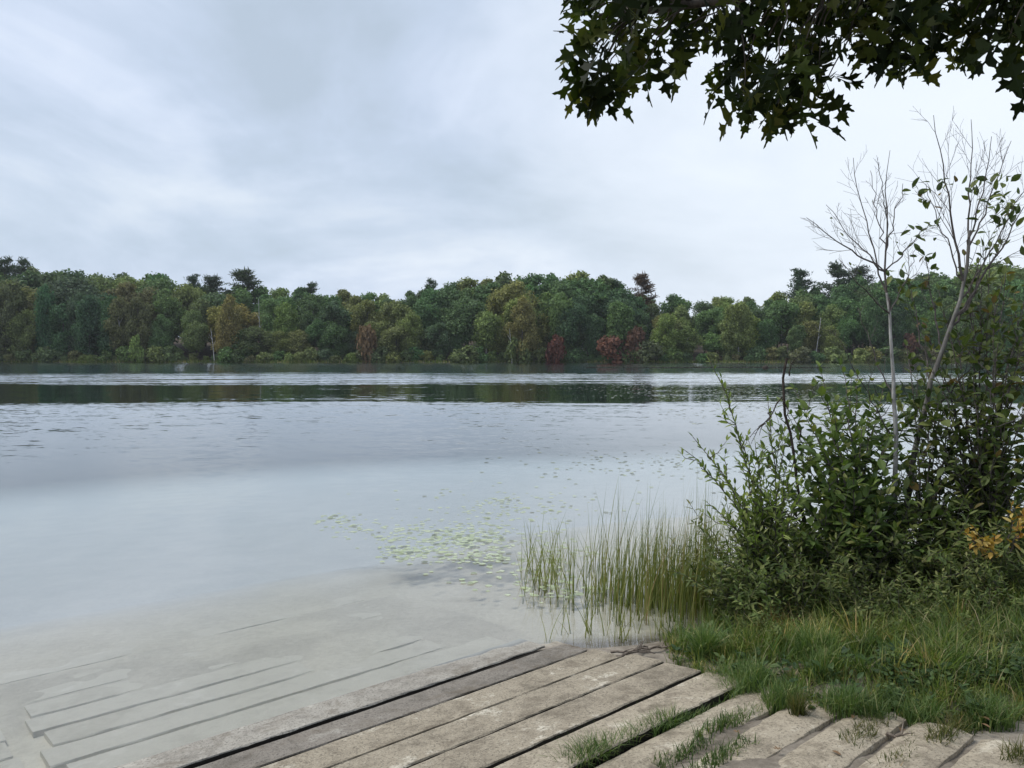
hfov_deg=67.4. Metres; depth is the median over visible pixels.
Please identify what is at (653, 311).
broadleaf tree
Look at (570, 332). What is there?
broadleaf tree
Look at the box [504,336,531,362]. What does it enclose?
autumn shrub
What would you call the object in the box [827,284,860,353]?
broadleaf tree
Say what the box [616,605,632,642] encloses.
reed stalk
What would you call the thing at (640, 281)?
pine tree
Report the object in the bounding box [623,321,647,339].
broadleaf tree
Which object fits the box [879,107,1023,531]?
leaning sapling
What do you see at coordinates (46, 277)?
broadleaf tree
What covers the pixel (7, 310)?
broadleaf tree
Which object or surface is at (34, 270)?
broadleaf tree
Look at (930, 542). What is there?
leafy weed
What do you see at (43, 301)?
broadleaf tree
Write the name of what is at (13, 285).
broadleaf tree
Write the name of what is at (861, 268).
pine tree
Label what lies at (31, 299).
broadleaf tree
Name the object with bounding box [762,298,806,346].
broadleaf tree
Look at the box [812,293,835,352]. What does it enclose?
broadleaf tree
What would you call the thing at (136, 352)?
autumn shrub
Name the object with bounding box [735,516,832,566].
leafy weed
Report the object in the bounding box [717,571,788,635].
leafy weed
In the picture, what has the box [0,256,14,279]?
pine tree
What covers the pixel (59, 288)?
broadleaf tree
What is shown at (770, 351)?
shore shrub
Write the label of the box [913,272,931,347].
broadleaf tree
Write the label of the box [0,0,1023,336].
sky
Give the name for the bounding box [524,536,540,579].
reed stalk
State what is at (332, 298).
broadleaf tree
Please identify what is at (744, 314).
birch tree
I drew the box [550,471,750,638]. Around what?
reed bed
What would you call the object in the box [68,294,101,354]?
broadleaf tree
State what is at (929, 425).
hazel shrub
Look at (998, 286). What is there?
broadleaf tree
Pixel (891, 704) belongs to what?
grass tuft
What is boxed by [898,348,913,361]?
shore shrub
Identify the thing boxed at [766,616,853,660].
grass tuft
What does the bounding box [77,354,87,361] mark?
shore shrub
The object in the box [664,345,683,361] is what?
shore shrub
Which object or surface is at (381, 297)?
broadleaf tree
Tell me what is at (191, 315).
broadleaf tree
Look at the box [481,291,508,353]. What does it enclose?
broadleaf tree
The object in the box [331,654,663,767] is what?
concrete plank
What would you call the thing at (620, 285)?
broadleaf tree
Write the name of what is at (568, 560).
reed stalk
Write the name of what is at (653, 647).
driftwood stick
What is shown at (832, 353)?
shore shrub
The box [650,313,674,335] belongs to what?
broadleaf tree
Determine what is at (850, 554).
leafy weed
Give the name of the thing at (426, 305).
broadleaf tree
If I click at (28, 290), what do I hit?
broadleaf tree
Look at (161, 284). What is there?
broadleaf tree
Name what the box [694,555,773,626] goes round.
leafy weed
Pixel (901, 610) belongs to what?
leafy weed
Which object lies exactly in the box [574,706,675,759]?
grass tuft
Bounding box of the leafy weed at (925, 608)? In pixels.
[905,585,983,626]
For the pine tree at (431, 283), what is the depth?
234.70 m
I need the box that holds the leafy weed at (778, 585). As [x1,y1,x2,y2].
[692,533,862,614]
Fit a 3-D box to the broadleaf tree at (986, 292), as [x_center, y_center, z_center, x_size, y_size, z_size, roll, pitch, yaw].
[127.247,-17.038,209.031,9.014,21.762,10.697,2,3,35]
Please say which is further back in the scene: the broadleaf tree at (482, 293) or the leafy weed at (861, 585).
the broadleaf tree at (482, 293)
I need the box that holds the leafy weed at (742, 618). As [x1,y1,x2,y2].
[717,596,752,641]
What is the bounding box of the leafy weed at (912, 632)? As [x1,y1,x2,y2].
[888,617,940,643]
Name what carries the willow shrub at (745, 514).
on the ground at (158, 564)
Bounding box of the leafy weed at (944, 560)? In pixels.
[914,505,1011,590]
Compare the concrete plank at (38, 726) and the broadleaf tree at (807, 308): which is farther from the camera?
the broadleaf tree at (807, 308)
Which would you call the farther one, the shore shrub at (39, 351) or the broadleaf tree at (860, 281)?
the broadleaf tree at (860, 281)
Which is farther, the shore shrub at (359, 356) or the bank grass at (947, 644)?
the shore shrub at (359, 356)
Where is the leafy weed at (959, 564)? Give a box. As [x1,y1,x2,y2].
[856,529,991,604]
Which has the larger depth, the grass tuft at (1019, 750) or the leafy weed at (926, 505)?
the leafy weed at (926, 505)
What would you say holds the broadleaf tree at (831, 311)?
on the ground at (158, 564)
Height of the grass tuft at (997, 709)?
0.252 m
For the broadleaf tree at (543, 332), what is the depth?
211.34 m
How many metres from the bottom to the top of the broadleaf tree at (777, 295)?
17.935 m
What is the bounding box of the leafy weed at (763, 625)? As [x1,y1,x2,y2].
[749,612,781,643]
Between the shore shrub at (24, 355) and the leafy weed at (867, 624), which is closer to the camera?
the leafy weed at (867, 624)
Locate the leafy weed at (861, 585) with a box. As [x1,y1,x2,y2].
[831,556,900,611]
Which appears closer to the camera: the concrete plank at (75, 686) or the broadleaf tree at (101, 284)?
the concrete plank at (75, 686)
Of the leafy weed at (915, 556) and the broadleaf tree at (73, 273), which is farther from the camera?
the broadleaf tree at (73, 273)
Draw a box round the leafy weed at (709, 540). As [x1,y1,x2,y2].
[668,519,776,604]
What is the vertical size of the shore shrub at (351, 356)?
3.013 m
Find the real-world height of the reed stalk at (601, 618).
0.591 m
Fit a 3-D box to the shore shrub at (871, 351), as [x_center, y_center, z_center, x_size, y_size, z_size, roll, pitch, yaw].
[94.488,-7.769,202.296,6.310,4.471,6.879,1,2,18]
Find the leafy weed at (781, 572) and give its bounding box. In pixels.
[712,531,811,616]
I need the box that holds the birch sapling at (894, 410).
[803,150,934,568]
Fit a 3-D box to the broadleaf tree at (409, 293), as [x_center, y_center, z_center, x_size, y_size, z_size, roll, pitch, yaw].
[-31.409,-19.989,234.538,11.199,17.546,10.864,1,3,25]
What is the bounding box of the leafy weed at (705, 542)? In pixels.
[682,509,796,567]
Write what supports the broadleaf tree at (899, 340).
on the ground at (158, 564)
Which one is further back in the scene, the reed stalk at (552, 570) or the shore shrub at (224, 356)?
the shore shrub at (224, 356)
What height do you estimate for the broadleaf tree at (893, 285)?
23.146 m
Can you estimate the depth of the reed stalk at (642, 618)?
6.94 m
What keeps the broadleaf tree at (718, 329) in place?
on the ground at (158, 564)
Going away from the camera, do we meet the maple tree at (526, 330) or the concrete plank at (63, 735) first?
the concrete plank at (63, 735)
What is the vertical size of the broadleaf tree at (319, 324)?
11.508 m
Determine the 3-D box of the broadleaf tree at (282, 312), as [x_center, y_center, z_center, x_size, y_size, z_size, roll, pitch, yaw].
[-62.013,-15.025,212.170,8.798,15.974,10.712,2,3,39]
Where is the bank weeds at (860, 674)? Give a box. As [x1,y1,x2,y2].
[666,590,1023,720]
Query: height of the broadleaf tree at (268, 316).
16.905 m
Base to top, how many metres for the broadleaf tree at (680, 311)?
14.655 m
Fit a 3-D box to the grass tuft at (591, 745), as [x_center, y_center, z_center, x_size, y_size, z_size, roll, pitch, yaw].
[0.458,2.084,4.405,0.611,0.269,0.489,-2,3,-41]
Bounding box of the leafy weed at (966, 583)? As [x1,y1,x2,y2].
[926,551,1005,603]
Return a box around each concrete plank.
[0,596,362,684]
[0,730,5,743]
[0,742,12,761]
[0,757,24,767]
[24,616,381,718]
[25,655,302,737]
[28,607,380,702]
[40,640,446,767]
[44,636,423,747]
[53,604,374,677]
[66,636,507,767]
[114,639,544,767]
[196,645,586,767]
[261,649,621,767]
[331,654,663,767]
[409,663,700,767]
[494,671,741,767]
[596,687,778,767]
[687,700,838,767]
[778,711,906,767]
[858,722,973,767]
[951,739,1023,767]
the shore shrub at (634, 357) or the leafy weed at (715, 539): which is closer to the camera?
the leafy weed at (715, 539)
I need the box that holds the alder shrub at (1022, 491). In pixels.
[960,463,1023,551]
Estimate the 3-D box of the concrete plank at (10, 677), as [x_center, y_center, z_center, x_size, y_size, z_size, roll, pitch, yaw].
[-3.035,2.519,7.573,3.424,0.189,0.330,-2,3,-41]
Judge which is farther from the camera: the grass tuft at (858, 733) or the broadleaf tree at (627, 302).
the broadleaf tree at (627, 302)
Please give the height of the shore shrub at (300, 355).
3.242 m
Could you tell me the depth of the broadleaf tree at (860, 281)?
230.02 m
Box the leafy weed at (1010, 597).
[971,558,1023,622]
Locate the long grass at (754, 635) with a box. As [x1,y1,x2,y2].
[686,551,1023,654]
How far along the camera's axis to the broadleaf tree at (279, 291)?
234.26 m
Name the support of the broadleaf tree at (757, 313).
on the ground at (158, 564)
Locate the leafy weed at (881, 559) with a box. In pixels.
[769,512,963,594]
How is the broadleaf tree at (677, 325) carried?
on the ground at (158, 564)
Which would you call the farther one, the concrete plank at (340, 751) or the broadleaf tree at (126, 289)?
the broadleaf tree at (126, 289)
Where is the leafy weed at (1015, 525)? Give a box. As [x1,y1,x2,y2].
[945,491,1023,567]
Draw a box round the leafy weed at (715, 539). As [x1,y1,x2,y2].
[686,495,791,597]
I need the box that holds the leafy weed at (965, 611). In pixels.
[924,567,1007,624]
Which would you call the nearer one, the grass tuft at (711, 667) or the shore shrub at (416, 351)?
the grass tuft at (711, 667)
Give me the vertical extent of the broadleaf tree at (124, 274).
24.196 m
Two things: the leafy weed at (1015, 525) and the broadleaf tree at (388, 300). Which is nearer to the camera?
the leafy weed at (1015, 525)
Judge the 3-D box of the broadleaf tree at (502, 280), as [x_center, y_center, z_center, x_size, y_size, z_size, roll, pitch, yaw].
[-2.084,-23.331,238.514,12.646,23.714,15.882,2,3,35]
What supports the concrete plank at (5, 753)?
on the ground at (158, 564)
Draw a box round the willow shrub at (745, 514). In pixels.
[679,357,822,588]
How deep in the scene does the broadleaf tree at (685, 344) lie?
207.52 m
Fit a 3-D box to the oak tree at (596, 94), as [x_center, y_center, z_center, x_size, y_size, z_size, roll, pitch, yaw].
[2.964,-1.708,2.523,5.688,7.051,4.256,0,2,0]
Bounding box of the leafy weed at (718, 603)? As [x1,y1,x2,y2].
[670,538,765,623]
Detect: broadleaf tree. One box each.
[0,270,9,281]
[0,277,30,353]
[0,283,17,359]
[2,308,37,356]
[11,286,36,352]
[13,270,42,351]
[24,288,52,339]
[26,266,43,288]
[33,271,70,291]
[33,283,57,349]
[47,303,72,357]
[48,274,94,346]
[57,268,86,279]
[64,293,91,351]
[65,283,103,336]
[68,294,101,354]
[84,272,108,280]
[84,275,115,295]
[85,291,130,356]
[97,295,124,357]
[99,281,138,346]
[103,296,137,353]
[108,272,133,284]
[112,276,143,294]
[123,295,153,348]
[133,286,159,348]
[136,271,154,282]
[136,276,181,333]
[146,273,175,291]
[146,313,174,347]
[150,288,186,345]
[170,282,206,350]
[178,297,212,354]
[179,320,209,356]
[181,309,208,353]
[198,284,209,346]
[198,290,227,316]
[205,306,221,343]
[210,319,242,352]
[221,287,255,328]
[227,303,261,348]
[231,330,260,357]
[237,326,276,357]
[249,286,269,309]
[252,292,273,345]
[258,296,288,352]
[262,331,294,353]
[269,287,289,300]
[269,302,299,350]
[277,295,299,326]
[285,329,313,354]
[289,285,311,324]
[291,292,326,325]
[296,299,322,348]
[305,318,332,349]
[314,300,351,350]
[317,321,349,357]
[321,295,352,334]
[335,289,352,307]
[341,294,362,338]
[341,331,358,353]
[349,299,378,331]
[360,291,378,312]
[364,321,384,347]
[372,311,394,350]
[375,293,389,313]
[376,325,413,353]
[377,297,396,316]
[378,299,416,351]
[393,311,424,358]
[398,290,418,302]
[400,295,424,311]
[413,297,440,348]
[414,286,447,319]
[416,287,424,299]
[418,330,438,359]
[424,322,453,359]
[427,286,468,341]
[430,307,451,329]
[439,295,487,344]
[440,281,458,290]
[448,317,470,354]
[456,276,478,299]
[458,288,477,344]
[471,309,503,353]
[472,281,499,307]
[476,276,499,287]
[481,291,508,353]
[483,322,509,354]
[491,283,508,292]
[492,279,541,321]
[494,271,514,289]
[500,294,537,339]
[513,273,544,297]
[523,283,539,300]
[529,310,550,352]
[535,272,559,297]
[535,291,556,347]
[545,282,587,347]
[547,277,569,293]
[547,292,574,352]
[554,300,587,346]
[564,270,589,345]
[565,277,614,350]
[571,292,600,348]
[581,313,606,357]
[596,274,614,290]
[600,297,640,336]
[601,286,635,332]
[601,300,634,353]
[607,280,625,292]
[623,308,653,340]
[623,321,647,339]
[628,295,648,326]
[645,303,662,336]
[648,313,682,356]
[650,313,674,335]
[650,320,682,347]
[658,293,689,314]
[670,298,692,316]
[672,304,694,339]
[674,326,705,354]
[676,316,692,344]
[689,299,717,353]
[693,306,725,339]
[702,332,724,352]
[711,296,725,306]
[714,301,730,320]
[715,313,740,352]
[716,317,742,358]
[717,296,736,306]
[739,315,760,357]
[740,308,767,351]
[743,297,755,303]
[746,300,762,312]
[751,318,779,348]
[760,291,787,347]
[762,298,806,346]
[763,298,780,334]
[783,300,823,351]
[786,294,814,319]
[786,324,806,352]
[791,320,821,348]
[795,286,815,303]
[808,284,822,346]
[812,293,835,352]
[815,303,846,352]
[815,326,846,352]
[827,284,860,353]
[832,296,866,352]
[835,316,862,352]
[846,275,870,348]
[854,282,885,347]
[857,285,908,348]
[858,296,883,347]
[860,276,922,299]
[874,293,912,341]
[880,308,904,348]
[901,288,931,347]
[901,315,917,352]
[904,281,931,308]
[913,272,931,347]
[914,309,944,348]
[924,271,951,289]
[924,278,961,353]
[927,274,957,301]
[937,295,964,352]
[951,271,975,289]
[956,284,990,354]
[958,262,995,274]
[960,285,1010,350]
[964,281,998,347]
[971,263,1023,293]
[979,279,1015,347]
[992,261,1003,270]
[995,279,1023,354]
[1000,276,1023,307]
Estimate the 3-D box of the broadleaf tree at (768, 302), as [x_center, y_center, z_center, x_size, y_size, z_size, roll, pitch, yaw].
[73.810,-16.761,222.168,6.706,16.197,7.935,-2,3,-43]
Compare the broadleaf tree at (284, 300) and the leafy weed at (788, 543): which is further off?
the broadleaf tree at (284, 300)
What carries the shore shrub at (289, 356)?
on the ground at (158, 564)
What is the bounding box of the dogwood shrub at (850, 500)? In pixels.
[746,357,958,585]
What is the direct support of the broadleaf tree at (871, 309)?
on the ground at (158, 564)
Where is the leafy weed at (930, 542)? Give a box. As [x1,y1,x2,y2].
[902,502,1023,591]
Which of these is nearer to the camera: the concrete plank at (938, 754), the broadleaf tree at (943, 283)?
the concrete plank at (938, 754)
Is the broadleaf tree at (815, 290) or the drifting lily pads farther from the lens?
the broadleaf tree at (815, 290)
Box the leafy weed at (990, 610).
[959,584,1021,627]
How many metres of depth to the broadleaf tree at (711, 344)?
207.88 m
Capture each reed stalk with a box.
[514,545,533,590]
[517,555,529,603]
[523,547,543,590]
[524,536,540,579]
[527,545,542,600]
[532,537,547,592]
[533,553,558,596]
[535,530,555,592]
[538,525,554,590]
[538,555,546,591]
[540,600,567,642]
[541,555,558,607]
[545,534,558,605]
[549,542,576,604]
[554,534,569,585]
[556,534,579,595]
[560,541,571,578]
[560,598,570,633]
[579,508,601,571]
[581,586,598,634]
[581,590,605,630]
[587,543,602,577]
[592,588,621,635]
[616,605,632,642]
[628,595,655,633]
[653,588,664,633]
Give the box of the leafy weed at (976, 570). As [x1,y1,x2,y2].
[933,543,1011,613]
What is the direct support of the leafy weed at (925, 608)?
on the ground at (158, 564)
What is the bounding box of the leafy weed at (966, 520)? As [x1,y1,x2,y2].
[896,487,1022,576]
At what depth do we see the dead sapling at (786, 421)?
7.38 m
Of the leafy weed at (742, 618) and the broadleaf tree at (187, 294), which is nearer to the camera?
the leafy weed at (742, 618)
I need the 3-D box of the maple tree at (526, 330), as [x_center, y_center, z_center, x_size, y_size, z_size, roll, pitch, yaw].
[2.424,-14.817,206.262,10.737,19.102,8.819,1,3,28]
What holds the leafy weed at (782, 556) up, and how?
on the ground at (158, 564)
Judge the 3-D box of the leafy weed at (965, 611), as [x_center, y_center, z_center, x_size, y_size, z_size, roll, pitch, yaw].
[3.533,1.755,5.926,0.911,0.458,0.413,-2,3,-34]
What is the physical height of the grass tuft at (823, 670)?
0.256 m
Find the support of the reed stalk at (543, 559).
in the lake
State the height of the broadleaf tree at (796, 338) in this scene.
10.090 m
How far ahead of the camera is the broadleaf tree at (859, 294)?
221.30 m
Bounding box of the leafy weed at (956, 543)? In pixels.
[885,499,987,589]
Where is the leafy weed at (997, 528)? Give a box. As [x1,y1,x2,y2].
[953,499,1023,575]
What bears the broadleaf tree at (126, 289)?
on the ground at (158, 564)
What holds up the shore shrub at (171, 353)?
on the ground at (158, 564)
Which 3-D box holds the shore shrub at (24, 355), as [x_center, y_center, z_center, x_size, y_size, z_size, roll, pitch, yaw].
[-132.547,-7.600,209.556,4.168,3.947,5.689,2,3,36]
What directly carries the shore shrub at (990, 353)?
on the ground at (158, 564)
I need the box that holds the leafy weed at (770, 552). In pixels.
[736,509,872,605]
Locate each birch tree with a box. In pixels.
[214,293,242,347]
[719,299,753,353]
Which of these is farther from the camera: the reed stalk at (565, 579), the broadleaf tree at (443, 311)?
the broadleaf tree at (443, 311)
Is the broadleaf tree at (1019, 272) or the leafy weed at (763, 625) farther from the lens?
the broadleaf tree at (1019, 272)
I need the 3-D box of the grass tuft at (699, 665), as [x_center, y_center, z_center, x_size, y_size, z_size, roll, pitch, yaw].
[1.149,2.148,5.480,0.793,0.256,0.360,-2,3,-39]
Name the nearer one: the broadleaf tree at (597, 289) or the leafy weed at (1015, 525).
the leafy weed at (1015, 525)
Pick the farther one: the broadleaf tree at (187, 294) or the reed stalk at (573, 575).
the broadleaf tree at (187, 294)
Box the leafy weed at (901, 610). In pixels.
[850,581,917,633]
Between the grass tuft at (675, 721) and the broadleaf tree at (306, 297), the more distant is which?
the broadleaf tree at (306, 297)
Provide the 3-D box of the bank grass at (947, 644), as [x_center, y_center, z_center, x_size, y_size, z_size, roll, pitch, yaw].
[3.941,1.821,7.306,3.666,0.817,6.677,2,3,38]
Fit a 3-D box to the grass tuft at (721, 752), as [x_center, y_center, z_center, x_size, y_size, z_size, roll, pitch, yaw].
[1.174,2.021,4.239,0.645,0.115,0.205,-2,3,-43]
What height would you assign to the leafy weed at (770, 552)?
0.898 m
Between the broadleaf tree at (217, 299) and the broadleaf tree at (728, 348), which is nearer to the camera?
the broadleaf tree at (728, 348)
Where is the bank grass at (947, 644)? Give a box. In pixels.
[654,558,1023,728]
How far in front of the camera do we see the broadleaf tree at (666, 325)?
204.31 m
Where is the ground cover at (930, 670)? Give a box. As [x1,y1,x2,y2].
[876,613,1023,697]
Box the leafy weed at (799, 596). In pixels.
[723,546,838,626]
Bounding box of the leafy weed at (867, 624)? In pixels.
[844,604,885,638]
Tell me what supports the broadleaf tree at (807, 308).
on the ground at (158, 564)
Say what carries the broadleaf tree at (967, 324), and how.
on the ground at (158, 564)
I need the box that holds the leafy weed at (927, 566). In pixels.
[854,516,972,602]
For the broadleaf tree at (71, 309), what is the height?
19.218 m
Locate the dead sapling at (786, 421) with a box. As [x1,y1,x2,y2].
[742,357,808,583]
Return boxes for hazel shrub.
[882,319,981,558]
[898,238,1023,568]
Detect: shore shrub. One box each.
[3,353,15,361]
[15,349,33,361]
[31,346,52,360]
[40,349,65,362]
[67,350,83,361]
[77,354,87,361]
[84,354,97,362]
[97,349,112,362]
[115,346,132,361]
[143,345,166,362]
[143,348,153,361]
[162,344,184,361]
[177,355,187,360]
[203,356,210,361]
[210,354,218,360]
[216,346,244,362]
[230,349,245,362]
[255,352,273,362]
[271,351,284,361]
[284,352,296,361]
[294,351,305,360]
[304,347,322,361]
[317,348,333,361]
[329,355,343,362]
[344,352,359,362]
[355,348,374,361]
[367,345,389,362]
[385,350,402,362]
[399,349,415,361]
[409,346,424,361]
[418,350,433,361]
[435,354,445,361]
[447,344,479,362]
[473,346,489,362]
[496,352,510,361]
[565,347,586,362]
[618,348,632,362]
[630,347,642,362]
[658,354,669,361]
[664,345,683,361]
[681,353,692,362]
[695,353,707,362]
[706,352,719,362]
[723,356,730,361]
[744,345,768,361]
[764,346,780,361]
[773,345,789,361]
[789,346,811,362]
[808,351,825,362]
[824,346,846,362]
[845,353,852,362]
[852,347,870,362]
[862,346,883,362]
[871,346,896,362]
[893,347,903,361]
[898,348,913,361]
[914,345,936,361]
[942,351,958,361]
[983,346,1006,362]
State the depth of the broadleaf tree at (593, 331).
208.46 m
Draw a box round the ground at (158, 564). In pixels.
[0,338,1023,767]
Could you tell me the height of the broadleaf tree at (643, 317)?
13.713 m
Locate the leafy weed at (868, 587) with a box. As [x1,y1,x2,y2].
[835,556,913,615]
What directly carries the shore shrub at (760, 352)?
on the ground at (158, 564)
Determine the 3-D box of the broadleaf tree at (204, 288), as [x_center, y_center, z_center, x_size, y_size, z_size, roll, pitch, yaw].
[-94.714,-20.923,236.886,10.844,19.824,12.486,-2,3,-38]
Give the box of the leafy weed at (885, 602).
[817,577,910,622]
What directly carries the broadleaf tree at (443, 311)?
on the ground at (158, 564)
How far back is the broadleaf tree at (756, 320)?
206.44 m
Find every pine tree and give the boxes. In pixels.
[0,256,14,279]
[5,256,32,286]
[184,273,200,287]
[201,274,227,345]
[213,266,270,301]
[297,281,320,314]
[419,277,437,294]
[610,278,620,291]
[628,271,659,323]
[782,267,817,307]
[815,259,855,298]
[849,264,877,347]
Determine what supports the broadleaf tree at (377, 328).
on the ground at (158, 564)
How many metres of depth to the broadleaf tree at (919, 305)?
214.79 m
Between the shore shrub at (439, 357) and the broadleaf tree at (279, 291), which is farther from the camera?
the broadleaf tree at (279, 291)
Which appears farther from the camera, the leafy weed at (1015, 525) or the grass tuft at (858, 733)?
the leafy weed at (1015, 525)
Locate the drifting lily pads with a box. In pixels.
[481,381,1020,492]
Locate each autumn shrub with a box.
[128,333,144,362]
[354,323,377,362]
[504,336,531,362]
[544,333,566,362]
[596,335,625,362]
[621,325,645,362]
[634,339,665,362]
[902,333,919,361]
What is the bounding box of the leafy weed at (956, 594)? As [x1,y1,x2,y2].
[920,568,994,617]
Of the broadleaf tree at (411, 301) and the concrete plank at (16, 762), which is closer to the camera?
the concrete plank at (16, 762)
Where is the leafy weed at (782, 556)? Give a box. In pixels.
[747,521,896,607]
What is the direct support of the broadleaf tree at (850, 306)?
on the ground at (158, 564)
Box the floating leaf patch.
[317,481,659,602]
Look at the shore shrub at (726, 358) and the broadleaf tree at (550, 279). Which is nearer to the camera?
the shore shrub at (726, 358)
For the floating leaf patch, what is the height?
0.003 m
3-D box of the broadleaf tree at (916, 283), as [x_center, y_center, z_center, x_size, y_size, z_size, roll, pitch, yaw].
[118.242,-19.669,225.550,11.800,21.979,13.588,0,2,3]
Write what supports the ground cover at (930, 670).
on the ground at (158, 564)
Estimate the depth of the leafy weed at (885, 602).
6.27 m
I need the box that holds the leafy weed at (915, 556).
[818,482,948,588]
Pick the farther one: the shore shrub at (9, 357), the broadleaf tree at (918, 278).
the broadleaf tree at (918, 278)
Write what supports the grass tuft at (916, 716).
on the ground at (158, 564)
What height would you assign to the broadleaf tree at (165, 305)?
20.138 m
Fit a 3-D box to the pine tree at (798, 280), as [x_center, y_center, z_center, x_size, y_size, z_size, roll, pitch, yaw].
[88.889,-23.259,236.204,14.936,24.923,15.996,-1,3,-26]
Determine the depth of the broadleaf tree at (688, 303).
234.21 m
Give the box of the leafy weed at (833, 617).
[808,604,872,637]
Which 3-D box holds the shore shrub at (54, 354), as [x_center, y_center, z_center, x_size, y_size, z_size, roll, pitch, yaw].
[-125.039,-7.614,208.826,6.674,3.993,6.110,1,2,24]
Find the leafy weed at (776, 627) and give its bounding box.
[760,610,818,642]
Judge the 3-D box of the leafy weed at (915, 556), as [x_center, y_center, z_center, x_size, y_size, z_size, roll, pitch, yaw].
[3.315,1.457,6.981,0.737,1.010,1.454,0,2,-2]
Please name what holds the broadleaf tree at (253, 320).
on the ground at (158, 564)
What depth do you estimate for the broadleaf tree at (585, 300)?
217.83 m
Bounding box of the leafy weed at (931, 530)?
[903,490,1000,556]
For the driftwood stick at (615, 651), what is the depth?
6.20 m
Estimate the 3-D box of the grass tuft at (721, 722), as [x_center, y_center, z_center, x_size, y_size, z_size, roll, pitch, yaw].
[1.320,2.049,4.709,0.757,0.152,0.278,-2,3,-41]
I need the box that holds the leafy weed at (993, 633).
[981,617,1023,642]
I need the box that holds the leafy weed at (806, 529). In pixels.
[772,488,837,571]
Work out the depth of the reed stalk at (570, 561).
8.44 m
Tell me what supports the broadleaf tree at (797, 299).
on the ground at (158, 564)
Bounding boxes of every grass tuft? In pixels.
[533,723,630,767]
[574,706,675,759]
[631,698,688,737]
[642,655,704,687]
[646,727,715,767]
[665,697,725,730]
[667,615,743,660]
[681,727,760,767]
[688,701,767,738]
[692,653,734,679]
[703,681,751,704]
[706,655,773,699]
[715,648,781,691]
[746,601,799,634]
[750,668,805,715]
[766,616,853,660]
[776,684,818,716]
[798,644,851,686]
[809,674,889,722]
[835,709,889,748]
[838,683,907,720]
[861,725,929,766]
[862,681,913,711]
[882,681,963,726]
[919,705,978,745]
[945,691,990,734]
[952,676,1023,733]
[992,734,1023,764]
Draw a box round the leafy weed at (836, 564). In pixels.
[798,528,875,603]
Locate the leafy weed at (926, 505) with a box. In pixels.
[885,476,980,564]
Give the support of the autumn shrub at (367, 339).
on the ground at (158, 564)
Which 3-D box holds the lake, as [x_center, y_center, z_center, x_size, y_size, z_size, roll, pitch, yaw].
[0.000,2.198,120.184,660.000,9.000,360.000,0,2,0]
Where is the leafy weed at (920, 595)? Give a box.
[861,563,941,614]
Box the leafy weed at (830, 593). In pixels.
[783,543,876,622]
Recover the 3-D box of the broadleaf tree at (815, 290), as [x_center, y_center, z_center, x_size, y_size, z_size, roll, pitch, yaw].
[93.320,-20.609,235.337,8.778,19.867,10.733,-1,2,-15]
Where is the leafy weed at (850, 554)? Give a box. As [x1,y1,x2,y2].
[751,496,865,583]
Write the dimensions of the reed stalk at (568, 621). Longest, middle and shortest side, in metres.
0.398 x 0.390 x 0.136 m
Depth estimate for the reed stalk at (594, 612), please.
7.00 m
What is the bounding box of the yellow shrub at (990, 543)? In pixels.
[963,500,1023,596]
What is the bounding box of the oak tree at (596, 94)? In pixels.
[552,0,1023,148]
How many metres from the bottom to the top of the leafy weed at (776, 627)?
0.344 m
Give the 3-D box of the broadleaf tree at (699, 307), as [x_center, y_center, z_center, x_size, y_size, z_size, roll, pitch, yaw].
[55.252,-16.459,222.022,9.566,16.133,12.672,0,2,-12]
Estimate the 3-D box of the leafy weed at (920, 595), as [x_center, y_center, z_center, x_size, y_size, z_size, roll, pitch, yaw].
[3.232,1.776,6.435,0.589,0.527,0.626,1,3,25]
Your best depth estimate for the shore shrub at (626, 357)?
203.91 m
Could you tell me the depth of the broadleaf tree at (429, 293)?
220.48 m
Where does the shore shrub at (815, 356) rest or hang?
on the ground at (158, 564)
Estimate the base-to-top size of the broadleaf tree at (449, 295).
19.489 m
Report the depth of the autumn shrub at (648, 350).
202.46 m
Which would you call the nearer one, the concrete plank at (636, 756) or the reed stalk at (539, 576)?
the concrete plank at (636, 756)
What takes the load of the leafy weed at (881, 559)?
on the ground at (158, 564)
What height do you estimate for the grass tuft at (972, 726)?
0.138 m
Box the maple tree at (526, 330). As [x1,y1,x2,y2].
[501,293,539,361]
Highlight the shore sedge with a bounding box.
[0,359,1023,362]
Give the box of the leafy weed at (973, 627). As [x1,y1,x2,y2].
[953,612,1016,647]
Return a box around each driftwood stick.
[610,641,655,653]
[616,641,649,656]
[627,639,647,654]
[636,637,670,650]
[885,719,911,738]
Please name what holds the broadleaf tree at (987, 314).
on the ground at (158, 564)
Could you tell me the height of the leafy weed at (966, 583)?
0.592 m
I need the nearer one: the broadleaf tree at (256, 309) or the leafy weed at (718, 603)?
the leafy weed at (718, 603)
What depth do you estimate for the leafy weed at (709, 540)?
7.04 m
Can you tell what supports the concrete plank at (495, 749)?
on the ground at (158, 564)
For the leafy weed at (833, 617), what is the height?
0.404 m
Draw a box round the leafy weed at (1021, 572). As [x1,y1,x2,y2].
[983,531,1023,595]
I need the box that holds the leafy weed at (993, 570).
[953,508,1023,595]
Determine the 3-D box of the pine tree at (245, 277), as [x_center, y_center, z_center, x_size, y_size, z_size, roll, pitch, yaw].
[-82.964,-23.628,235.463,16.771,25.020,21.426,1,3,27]
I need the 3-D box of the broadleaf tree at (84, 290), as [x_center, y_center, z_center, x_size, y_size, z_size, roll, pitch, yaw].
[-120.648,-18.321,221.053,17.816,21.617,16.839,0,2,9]

